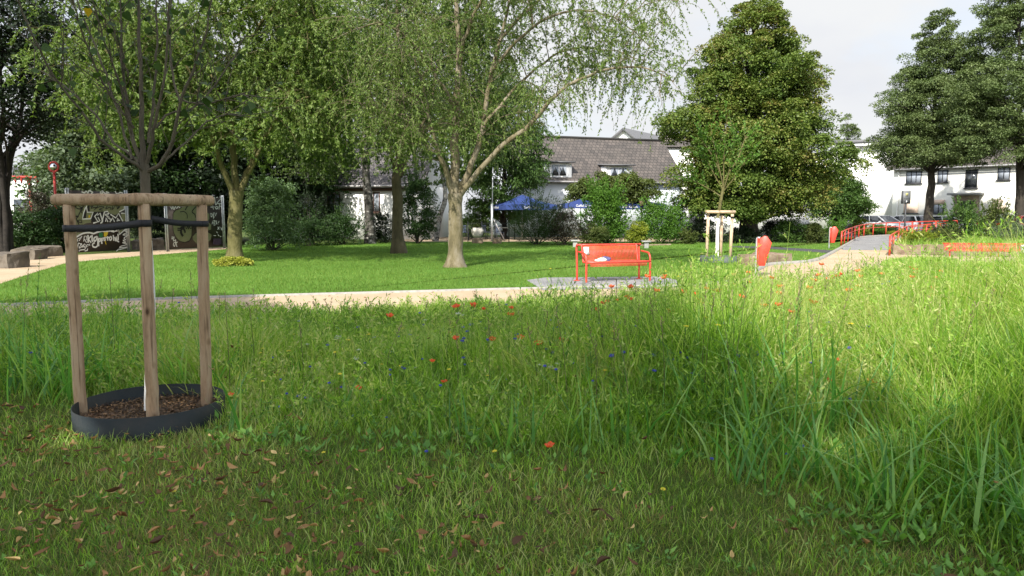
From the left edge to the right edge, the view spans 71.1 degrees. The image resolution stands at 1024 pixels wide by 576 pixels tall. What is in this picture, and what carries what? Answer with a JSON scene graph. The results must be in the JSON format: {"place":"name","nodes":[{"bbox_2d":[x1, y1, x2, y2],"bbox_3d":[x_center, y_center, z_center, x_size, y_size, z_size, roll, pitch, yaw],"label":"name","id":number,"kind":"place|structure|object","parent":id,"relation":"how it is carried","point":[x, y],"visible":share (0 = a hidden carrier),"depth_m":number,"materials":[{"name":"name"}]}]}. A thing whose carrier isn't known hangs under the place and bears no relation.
{"place":"outdoors","nodes":[
{"label":"outdoors","id":0,"kind":"place"},
{"bbox_2d":[0,247,226,282],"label":"side path","id":1,"kind":"structure","parent":0,"point":[12,273],"depth_m":23.65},
{"bbox_2d":[164,193,225,251],"bbox_3d":[-13.588,-2.830,30.864,0.089,2.380,3.494,2,6,19],"label":"graffiti board","id":2,"kind":"object","parent":1,"relation":"on","point":[178,237],"visible":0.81,"depth_m":30.61,"materials":[{"name":"metal"}]},
{"bbox_2d":[0,238,853,302],"bbox_3d":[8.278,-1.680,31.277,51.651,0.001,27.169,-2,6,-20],"label":"lawn","id":3,"kind":"structure","parent":0,"point":[413,256],"depth_m":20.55,"materials":[{"name":"plant"}]},
{"bbox_2d":[2,0,411,256],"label":"weeping cherry tree","id":4,"kind":"object","parent":3,"relation":"on","point":[311,97],"visible":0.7,"depth_m":20.55,"materials":[{"name":"green plant"}]},
{"bbox_2d":[212,256,253,266],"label":"groundcover plant","id":5,"kind":"object","parent":3,"relation":"on","point":[225,261],"visible":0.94,"depth_m":21.06,"materials":[{"name":"yellow plant"}]},
{"bbox_2d":[242,175,304,249],"bbox_3d":[-10.198,-3.148,30.290,2.794,3.314,3.034,0,6,0],"label":"viburnum shrub","id":6,"kind":"object","parent":3,"relation":"on","point":[258,196],"visible":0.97,"depth_m":30.03,"materials":[{"name":"green plant"}]},
{"bbox_2d":[283,206,339,245],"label":"hedge shrub","id":7,"kind":"object","parent":3,"relation":"on","point":[309,226],"visible":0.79,"depth_m":34.65,"materials":[{"name":"green plant"}]},
{"bbox_2d":[297,183,334,243],"bbox_3d":[-9.966,-3.735,36.414,2.037,3.225,1.692,2,6,17],"label":"hedge shrub","id":8,"kind":"object","parent":3,"relation":"on","point":[317,201],"visible":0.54,"depth_m":36.28,"materials":[{"name":"green plant"}]},
{"bbox_2d":[316,202,372,244],"bbox_3d":[-8.495,-3.245,36.364,2.975,2.322,3.351,0,6,0],"label":"hedge shrub","id":9,"kind":"object","parent":3,"relation":"on","point":[344,226],"visible":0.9,"depth_m":35.96,"materials":[{"name":"green plant"}]},
{"bbox_2d":[2,281,717,305],"bbox_3d":[-3.398,0.139,13.326,17.405,0.065,0.589,-2,6,-17],"label":"path edging","id":10,"kind":"object","parent":3,"relation":"on","point":[324,293],"visible":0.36,"depth_m":13.59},
{"bbox_2d":[269,0,455,243],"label":"birch tree","id":11,"kind":"object","parent":3,"relation":"on","point":[370,237],"visible":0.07,"depth_m":37.18,"materials":[{"name":"green plant"}]},
{"bbox_2d":[361,205,391,242],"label":"hedge shrub","id":12,"kind":"object","parent":3,"relation":"on","point":[382,236],"visible":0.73,"depth_m":38.57,"materials":[{"name":"green plant"}]},
{"bbox_2d":[213,0,552,253],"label":"weeping cherry tree","id":13,"kind":"object","parent":3,"relation":"on","point":[398,244],"visible":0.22,"depth_m":27.36,"materials":[{"name":"green plant"}]},
{"bbox_2d":[391,168,440,242],"bbox_3d":[-5.019,-4.366,37.934,2.591,4.062,2.406,5,7,38],"label":"ivy shrub","id":14,"kind":"object","parent":3,"relation":"on","point":[421,227],"visible":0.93,"depth_m":37.52,"materials":[{"name":"green plant"}]},
{"bbox_2d":[303,0,751,267],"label":"weeping cherry tree","id":15,"kind":"object","parent":3,"relation":"on","point":[457,190],"visible":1,"depth_m":19.34,"materials":[{"name":"green plant"}]},
{"bbox_2d":[506,184,573,244],"bbox_3d":[1.607,-3.687,36.397,3.844,3.248,3.628,0,6,0],"label":"berberis shrub","id":16,"kind":"object","parent":3,"relation":"on","point":[540,228],"visible":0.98,"depth_m":35.87,"materials":[{"name":"green plant"}]},
{"bbox_2d":[540,201,591,244],"bbox_3d":[2.525,-3.100,35.682,2.386,2.477,2.531,-4,7,-36],"label":"plum shrub","id":17,"kind":"object","parent":3,"relation":"on","point":[563,234],"visible":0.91,"depth_m":35.61,"materials":[{"name":"green plant"}]},
{"bbox_2d":[580,223,609,243],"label":"laurel shrub","id":18,"kind":"object","parent":3,"relation":"on","point":[599,233],"visible":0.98,"depth_m":35.20,"materials":[{"name":"green plant"}]},
{"bbox_2d":[569,174,638,243],"bbox_3d":[5.005,-4.013,37.167,3.281,3.802,3.514,3,7,28],"label":"laurel shrub","id":19,"kind":"object","parent":3,"relation":"on","point":[610,215],"visible":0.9,"depth_m":36.44,"materials":[{"name":"green plant"}]},
{"bbox_2d":[624,221,648,243],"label":"golden shrub","id":20,"kind":"object","parent":3,"relation":"on","point":[636,234],"visible":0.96,"depth_m":35.69,"materials":[{"name":"yellow plant"}]},
{"bbox_2d":[630,191,696,243],"bbox_3d":[7.778,-3.650,37.958,3.166,2.957,3.611,5,8,42],"label":"laurel shrub","id":21,"kind":"object","parent":3,"relation":"on","point":[656,216],"visible":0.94,"depth_m":37.46,"materials":[{"name":"green plant"}]},
{"bbox_2d":[677,227,699,243],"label":"hedge shrub","id":22,"kind":"object","parent":3,"relation":"on","point":[687,236],"visible":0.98,"depth_m":36.72,"materials":[{"name":"green plant"}]},
{"bbox_2d":[680,218,729,241],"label":"hedge shrub","id":23,"kind":"object","parent":3,"relation":"on","point":[697,224],"visible":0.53,"depth_m":39.41,"materials":[{"name":"green plant"}]},
{"bbox_2d":[671,100,763,256],"bbox_3d":[6.516,-3.318,22.532,3.046,5.040,1.728,0,6,0],"label":"young tree","id":24,"kind":"object","parent":3,"relation":"on","point":[700,154],"visible":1,"depth_m":22.53,"materials":[{"name":"green plant"}]},
{"bbox_2d":[705,210,735,256],"bbox_3d":[6.520,-1.647,22.868,0.921,1.648,0.766,-3,6,-24],"label":"tree support","id":25,"kind":"object","parent":3,"relation":"on","point":[721,212],"visible":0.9,"depth_m":22.71,"materials":[{"name":"brown wood"}]},
{"bbox_2d":[724,225,763,242],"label":"hedge shrub","id":26,"kind":"object","parent":3,"relation":"on","point":[743,237],"visible":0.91,"depth_m":38.08,"materials":[{"name":"green plant"}]},
{"bbox_2d":[650,0,879,242],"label":"maple tree","id":27,"kind":"object","parent":3,"relation":"on","point":[790,123],"visible":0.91,"depth_m":37.03,"materials":[{"name":"green plant"}]},
{"bbox_2d":[752,252,791,262],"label":"sandstone block","id":28,"kind":"structure","parent":3,"relation":"on","point":[773,257],"depth_m":22.35,"materials":[{"name":"stone"}]},
{"bbox_2d":[759,219,807,240],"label":"hedge shrub","id":29,"kind":"object","parent":3,"relation":"on","point":[768,226],"visible":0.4,"depth_m":41.55,"materials":[{"name":"green plant"}]},
{"bbox_2d":[769,217,807,242],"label":"hedge shrub","id":30,"kind":"object","parent":3,"relation":"on","point":[784,225],"visible":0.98,"depth_m":38.60,"materials":[{"name":"green plant"}]},
{"bbox_2d":[800,222,827,242],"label":"round shrub","id":31,"kind":"object","parent":3,"relation":"on","point":[815,233],"visible":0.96,"depth_m":38.16,"materials":[{"name":"green plant"}]},
{"bbox_2d":[618,231,1023,282],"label":"rough grass","id":32,"kind":"structure","parent":3,"relation":"on","point":[989,239],"depth_m":24.49,"materials":[{"name":"plant"}]},
{"bbox_2d":[821,215,852,238],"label":"hedge shrub","id":33,"kind":"object","parent":3,"relation":"on","point":[838,224],"visible":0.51,"depth_m":44.65,"materials":[{"name":"green plant"}]},
{"bbox_2d":[0,383,1023,575],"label":"short grass","id":34,"kind":"structure","parent":0,"point":[341,471],"depth_m":3.58,"materials":[{"name":"green plant"}]},
{"bbox_2d":[0,262,1023,544],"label":"tall grass","id":35,"kind":"structure","parent":0,"point":[748,452],"depth_m":4.49,"materials":[{"name":"green plant"}]},
{"bbox_2d":[0,203,1023,575],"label":"ground","id":36,"kind":"structure","parent":0,"point":[588,499],"depth_m":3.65,"materials":[{"name":"green plant"}]},
{"bbox_2d":[0,251,29,267],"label":"boulder","id":37,"kind":"object","parent":36,"relation":"on","point":[14,259],"visible":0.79,"depth_m":20.31,"materials":[{"name":"stone"}]},
{"bbox_2d":[10,247,46,259],"bbox_3d":[-16.360,-1.145,24.319,0.822,0.492,0.766,0,6,0],"label":"boulder","id":38,"kind":"object","parent":36,"relation":"on","point":[35,252],"visible":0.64,"depth_m":24.11,"materials":[{"name":"stone"}]},
{"bbox_2d":[12,180,53,227],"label":"rose shrub","id":39,"kind":"object","parent":36,"relation":"on","point":[37,203],"visible":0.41,"depth_m":32.48,"materials":[{"name":"green plant"}]},
{"bbox_2d":[10,167,59,228],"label":"white hut","id":40,"kind":"object","parent":36,"relation":"on","point":[12,200],"visible":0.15,"depth_m":42.64,"materials":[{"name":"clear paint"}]},
{"bbox_2d":[11,207,61,247],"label":"undergrowth shrub","id":41,"kind":"object","parent":36,"relation":"on","point":[23,235],"visible":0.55,"depth_m":28.12,"materials":[{"name":"green plant"}]},
{"bbox_2d":[25,246,62,256],"bbox_3d":[-17.043,-1.290,25.999,0.868,0.464,1.048,2,6,18],"label":"boulder","id":42,"kind":"object","parent":36,"relation":"on","point":[54,251],"visible":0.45,"depth_m":25.97,"materials":[{"name":"stone"}]},
{"bbox_2d":[30,205,64,251],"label":"undergrowth shrub","id":43,"kind":"object","parent":36,"relation":"on","point":[53,223],"visible":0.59,"depth_m":28.67,"materials":[{"name":"green plant"}]},
{"bbox_2d":[0,0,95,251],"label":"multi stemmed tree","id":44,"kind":"object","parent":36,"relation":"on","point":[20,128],"visible":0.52,"depth_m":25.62,"materials":[{"name":"green plant"}]},
{"bbox_2d":[10,146,90,211],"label":"broadleaf tree","id":45,"kind":"object","parent":36,"relation":"on","point":[16,165],"visible":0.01,"depth_m":42.93,"materials":[{"name":"green plant"}]},
{"bbox_2d":[48,161,58,208],"bbox_3d":[-19.588,-3.535,30.800,0.500,3.796,0.195,0,6,0],"label":"traffic mirror","id":46,"kind":"object","parent":36,"relation":"on","point":[53,167],"visible":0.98,"depth_m":30.61,"materials":[{"name":"red paint"}]},
{"bbox_2d":[65,188,130,251],"bbox_3d":[-16.076,-2.593,27.940,0.090,2.500,2.989,2,6,15],"label":"graffiti board","id":47,"kind":"object","parent":36,"relation":"on","point":[117,240],"visible":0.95,"depth_m":28.02,"materials":[{"name":"metal"}]},
{"bbox_2d":[10,56,191,233],"bbox_3d":[-20.881,-7.001,36.547,8.612,9.528,8.674,0,6,0],"label":"broadleaf tree","id":48,"kind":"object","parent":36,"relation":"on","point":[63,158],"visible":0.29,"depth_m":34.32,"materials":[{"name":"green plant"}]},
{"bbox_2d":[50,193,214,416],"bbox_3d":[-2.751,0.149,5.304,0.879,1.674,0.659,2,6,21],"label":"tree support","id":49,"kind":"object","parent":36,"relation":"on","point":[143,202],"visible":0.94,"depth_m":5.07,"materials":[{"name":"brown wood"}]},
{"bbox_2d":[129,206,165,240],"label":"undergrowth shrub","id":50,"kind":"object","parent":36,"relation":"on","point":[157,227],"visible":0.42,"depth_m":35.02,"materials":[{"name":"green plant"}]},
{"bbox_2d":[71,384,224,441],"bbox_3d":[-2.643,0.910,5.259,1.008,0.185,1.008,0,6,0],"label":"tree ring","id":51,"kind":"object","parent":36,"relation":"on","point":[178,422],"visible":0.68,"depth_m":4.92,"materials":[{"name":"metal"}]},
{"bbox_2d":[81,392,216,418],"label":"bark mulch","id":52,"kind":"object","parent":36,"relation":"on","point":[168,404],"visible":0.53,"depth_m":5.37,"materials":[{"name":"wood"}]},
{"bbox_2d":[0,0,301,410],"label":"young linden tree","id":53,"kind":"object","parent":52,"relation":"on","point":[143,167],"visible":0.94,"depth_m":4.92,"materials":[{"name":"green plant"}]},
{"bbox_2d":[152,237,163,249],"bbox_3d":[-15.588,-1.899,31.066,0.888,0.636,0.782,-4,7,-34],"label":"boulder","id":54,"kind":"object","parent":36,"relation":"on","point":[157,243],"visible":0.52,"depth_m":30.89,"materials":[{"name":"stone"}]},
{"bbox_2d":[73,8,250,242],"bbox_3d":[-18.408,-8.470,38.354,9.224,12.300,9.013,0,6,0],"label":"broadleaf tree","id":55,"kind":"object","parent":36,"relation":"on","point":[170,172],"visible":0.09,"depth_m":36.51,"materials":[{"name":"green plant"}]},
{"bbox_2d":[146,46,309,241],"bbox_3d":[-16.545,-7.951,39.709,9.590,10.791,9.262,3,7,28],"label":"broadleaf tree","id":56,"kind":"object","parent":36,"relation":"on","point":[242,165],"visible":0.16,"depth_m":37.17,"materials":[{"name":"green plant"}]},
{"bbox_2d":[242,57,357,232],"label":"broadleaf tree","id":57,"kind":"object","parent":36,"relation":"on","point":[314,188],"visible":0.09,"depth_m":42.45,"materials":[{"name":"green plant"}]},
{"bbox_2d":[289,141,449,239],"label":"tiled house","id":58,"kind":"structure","parent":36,"relation":"on","point":[381,186],"depth_m":44.42,"materials":[{"name":"paint"}]},
{"bbox_2d":[5,276,843,318],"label":"edge grass","id":59,"kind":"structure","parent":36,"relation":"on","point":[492,304],"depth_m":11.49,"materials":[{"name":"plant"}]},
{"bbox_2d":[0,302,1001,575],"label":"fallen leaves","id":60,"kind":"object","parent":36,"relation":"on","point":[288,546],"visible":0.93,"depth_m":3.47,"materials":[{"name":"brown plant"}]},
{"bbox_2d":[19,259,1002,423],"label":"seeding grass","id":61,"kind":"structure","parent":36,"relation":"on","point":[399,328],"depth_m":5.81,"materials":[{"name":"plant"}]},
{"bbox_2d":[0,209,1023,452],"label":"meadow herbs","id":62,"kind":"object","parent":36,"relation":"on","point":[298,313],"visible":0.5,"depth_m":5.95,"materials":[{"name":"green plant"}]},
{"bbox_2d":[0,272,1023,575],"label":"meadow weeds","id":63,"kind":"object","parent":36,"relation":"on","point":[922,532],"visible":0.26,"depth_m":4.00,"materials":[{"name":"green plant"}]},
{"bbox_2d":[29,251,1021,386],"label":"tall weeds","id":64,"kind":"object","parent":36,"relation":"on","point":[550,343],"visible":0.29,"depth_m":7.71,"materials":[{"name":"plant"}]},
{"bbox_2d":[489,135,683,236],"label":"tiled house","id":65,"kind":"structure","parent":36,"relation":"on","point":[574,158],"depth_m":51.92,"materials":[{"name":"grey tile"}]},
{"bbox_2d":[527,276,676,289],"bbox_3d":[2.136,-0.126,15.919,3.434,0.001,2.818,-1,6,-7],"label":"bench pad","id":66,"kind":"object","parent":36,"relation":"on","point":[544,282],"visible":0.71,"depth_m":16.12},
{"bbox_2d":[574,243,650,282],"bbox_3d":[2.307,-0.590,16.339,1.730,0.840,0.621,-2,6,-18],"label":"park bench","id":67,"kind":"object","parent":66,"relation":"on","point":[585,251],"visible":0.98,"depth_m":16.35,"materials":[{"name":"red metal"}]},
{"bbox_2d":[611,128,657,138],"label":"gabled house","id":68,"kind":"structure","parent":36,"relation":"on","point":[631,133],"depth_m":75.98,"materials":[{"name":"paint"}]},
{"bbox_2d":[660,131,695,189],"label":"brown roofed house","id":69,"kind":"structure","parent":36,"relation":"on","point":[673,151],"depth_m":69.06,"materials":[{"name":"paint"}]},
{"bbox_2d":[681,202,808,233],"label":"white pavilion","id":70,"kind":"structure","parent":36,"relation":"on","point":[736,225],"depth_m":57.42,"materials":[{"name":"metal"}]},
{"bbox_2d":[728,246,831,252],"bbox_3d":[11.998,-1.737,31.758,2.148,0.001,6.994,-3,6,-24],"label":"asphalt strip","id":71,"kind":"object","parent":36,"relation":"on","point":[806,250],"visible":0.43,"depth_m":31.11,"materials":[{"name":"asphalt"}]},
{"bbox_2d":[838,113,861,140],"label":"larch tree","id":72,"kind":"object","parent":36,"relation":"on","point":[846,132],"visible":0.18,"depth_m":93.06,"materials":[{"name":"green plant"}]},
{"bbox_2d":[809,139,893,228],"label":"flat roofed house","id":73,"kind":"structure","parent":36,"relation":"on","point":[879,180],"depth_m":76.10,"materials":[{"name":"white paint"}]},
{"bbox_2d":[888,223,945,255],"bbox_3d":[20.047,-2.695,36.255,2.064,1.020,23.144,4,7,36],"label":"handrail","id":74,"kind":"object","parent":36,"relation":"on","point":[892,237],"visible":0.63,"depth_m":30.68,"materials":[{"name":"metal"}]},
{"bbox_2d":[886,126,1015,220],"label":"cream house","id":75,"kind":"structure","parent":36,"relation":"on","point":[985,184],"depth_m":62.43,"materials":[{"name":"white paint"}]},
{"bbox_2d":[902,200,917,213],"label":"window","id":76,"kind":"structure","parent":75,"relation":"in","point":[912,208],"depth_m":65.25,"materials":[{"name":"white glass"}]},
{"bbox_2d":[904,171,921,184],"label":"window","id":77,"kind":"structure","parent":75,"relation":"in","point":[912,177],"depth_m":65.02,"materials":[{"name":"grey glass"}]},
{"bbox_2d":[936,170,948,182],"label":"window","id":78,"kind":"structure","parent":75,"relation":"in","point":[942,177],"depth_m":63.32,"materials":[{"name":"grey glass"}]},
{"bbox_2d":[963,169,977,188],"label":"window","id":79,"kind":"structure","parent":75,"relation":"in","point":[971,176],"depth_m":61.72,"materials":[{"name":"black glass"}]},
{"bbox_2d":[996,167,1010,180],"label":"window","id":80,"kind":"structure","parent":75,"relation":"in","point":[1003,174],"depth_m":59.98,"materials":[{"name":"grey glass"}]},
{"bbox_2d":[891,243,1020,254],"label":"stone wall","id":81,"kind":"structure","parent":36,"relation":"on","point":[899,250],"depth_m":27.17,"materials":[{"name":"stone"}]},
{"bbox_2d":[0,0,1023,217],"label":"sky","id":82,"kind":"structure","parent":0,"point":[861,40],"materials":[{"name":"white"}]},
{"bbox_2d":[2,249,1022,315],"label":"gravel path","id":83,"kind":"structure","parent":0,"point":[830,261],"depth_m":13.36,"materials":[{"name":"gravel"}]},
{"bbox_2d":[755,236,771,272],"bbox_3d":[6.128,-0.774,17.492,0.367,0.998,0.280,2,6,18],"label":"waste bin","id":84,"kind":"object","parent":83,"relation":"on","point":[765,242],"visible":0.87,"depth_m":17.36,"materials":[{"name":"metal"}]},
{"bbox_2d":[943,243,1021,256],"bbox_3d":[18.907,-1.337,25.550,6.373,0.485,0.502,1,6,10],"label":"long bench","id":85,"kind":"object","parent":83,"relation":"on","point":[952,249],"visible":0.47,"depth_m":26.02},
{"bbox_2d":[404,237,680,241],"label":"terrace floor","id":86,"kind":"structure","parent":0,"point":[445,239],"depth_m":42.28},
{"bbox_2d":[401,11,545,240],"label":"birch tree","id":87,"kind":"object","parent":86,"relation":"on","point":[436,234],"visible":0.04,"depth_m":40.72,"materials":[{"name":"green plant"}]},
{"bbox_2d":[462,213,493,237],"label":"laurel hedge","id":88,"kind":"object","parent":86,"relation":"on","point":[470,218],"visible":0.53,"depth_m":45.66,"materials":[{"name":"green plant"}]},
{"bbox_2d":[459,62,557,238],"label":"drooping willow tree","id":89,"kind":"object","parent":86,"relation":"on","point":[523,175],"visible":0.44,"depth_m":43.61,"materials":[{"name":"green plant"}]},
{"bbox_2d":[488,195,557,238],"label":"parasol","id":90,"kind":"object","parent":86,"relation":"on","point":[503,205],"visible":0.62,"depth_m":41.69,"materials":[{"name":"fabric"}]},
{"bbox_2d":[559,199,590,233],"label":"parasol","id":91,"kind":"object","parent":86,"relation":"on","point":[577,204],"visible":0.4,"depth_m":42.72,"materials":[{"name":"fabric"}]},
{"bbox_2d":[562,169,664,230],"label":"plane tree","id":92,"kind":"object","parent":86,"relation":"on","point":[636,186],"visible":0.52,"depth_m":43.61,"materials":[{"name":"green plant"}]},
{"bbox_2d":[760,231,878,236],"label":"street","id":93,"kind":"structure","parent":0,"point":[846,235],"depth_m":52.61,"materials":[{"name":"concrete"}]},
{"bbox_2d":[805,168,881,223],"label":"beech tree","id":94,"kind":"object","parent":93,"relation":"on","point":[854,201],"visible":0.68,"depth_m":51.25,"materials":[{"name":"green plant"}]},
{"bbox_2d":[846,218,872,235],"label":"golden shrub","id":95,"kind":"object","parent":93,"relation":"on","point":[867,231],"visible":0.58,"depth_m":52.51,"materials":[{"name":"green plant"}]},
{"bbox_2d":[860,215,908,233],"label":"parked car","id":96,"kind":"object","parent":93,"relation":"on","point":[884,219],"visible":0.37,"depth_m":56.21,"materials":[{"name":"white paint"}]},
{"bbox_2d":[894,215,922,231],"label":"parked car","id":97,"kind":"object","parent":93,"relation":"on","point":[910,219],"visible":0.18,"depth_m":55.23,"materials":[{"name":"white paint"}]},
{"bbox_2d":[863,7,1015,232],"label":"linden tree","id":98,"kind":"object","parent":93,"relation":"on","point":[919,134],"visible":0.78,"depth_m":49.64,"materials":[{"name":"green plant"}]},
{"bbox_2d":[933,0,1023,215],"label":"linden tree","id":99,"kind":"object","parent":93,"relation":"on","point":[1005,20],"visible":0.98,"depth_m":46.06,"materials":[{"name":"green plant"}]},
{"bbox_2d":[842,235,899,249],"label":"paved path","id":100,"kind":"structure","parent":0,"point":[869,243],"depth_m":37.67,"materials":[{"name":"asphalt"}]},
{"bbox_2d":[754,234,890,270],"bbox_3d":[16.900,-2.199,36.072,1.425,0.110,40.127,4,7,31],"label":"kerb edging","id":101,"kind":"object","parent":100,"relation":"on","point":[813,259],"visible":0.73,"depth_m":23.57,"materials":[{"name":"concrete"}]},
{"bbox_2d":[840,220,957,245],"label":"handrail","id":102,"kind":"object","parent":100,"relation":"on","point":[859,229],"visible":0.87,"depth_m":48.36,"materials":[{"name":"metal"}]},
{"bbox_2d":[901,187,910,237],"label":"parking sign","id":103,"kind":"object","parent":100,"relation":"on","point":[905,197],"visible":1,"depth_m":45.61,"materials":[{"name":"metal"}]},
{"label":"planted bank","id":104,"kind":"structure","parent":0,"visible":0},
{"bbox_2d":[895,225,939,243],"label":"golden shrub","id":105,"kind":"object","parent":104,"relation":"on","point":[927,235],"visible":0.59,"depth_m":28.70,"materials":[{"name":"green plant"}]},
{"bbox_2d":[924,221,969,242],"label":"meadow shrub","id":106,"kind":"object","parent":104,"relation":"on","point":[943,233],"visible":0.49,"depth_m":29.09,"materials":[{"name":"green plant"}]},
{"bbox_2d":[937,195,986,236],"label":"rose shrub","id":107,"kind":"object","parent":104,"relation":"on","point":[968,214],"visible":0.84,"depth_m":32.59,"materials":[{"name":"green plant"}]},
{"bbox_2d":[974,196,1021,238],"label":"rose shrub","id":108,"kind":"object","parent":104,"relation":"on","point":[993,213],"visible":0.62,"depth_m":32.66,"materials":[{"name":"green plant"}]},
{"bbox_2d":[981,213,1023,241],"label":"meadow shrub","id":109,"kind":"object","parent":104,"relation":"on","point":[1015,228],"visible":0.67,"depth_m":30.08,"materials":[{"name":"green plant"}]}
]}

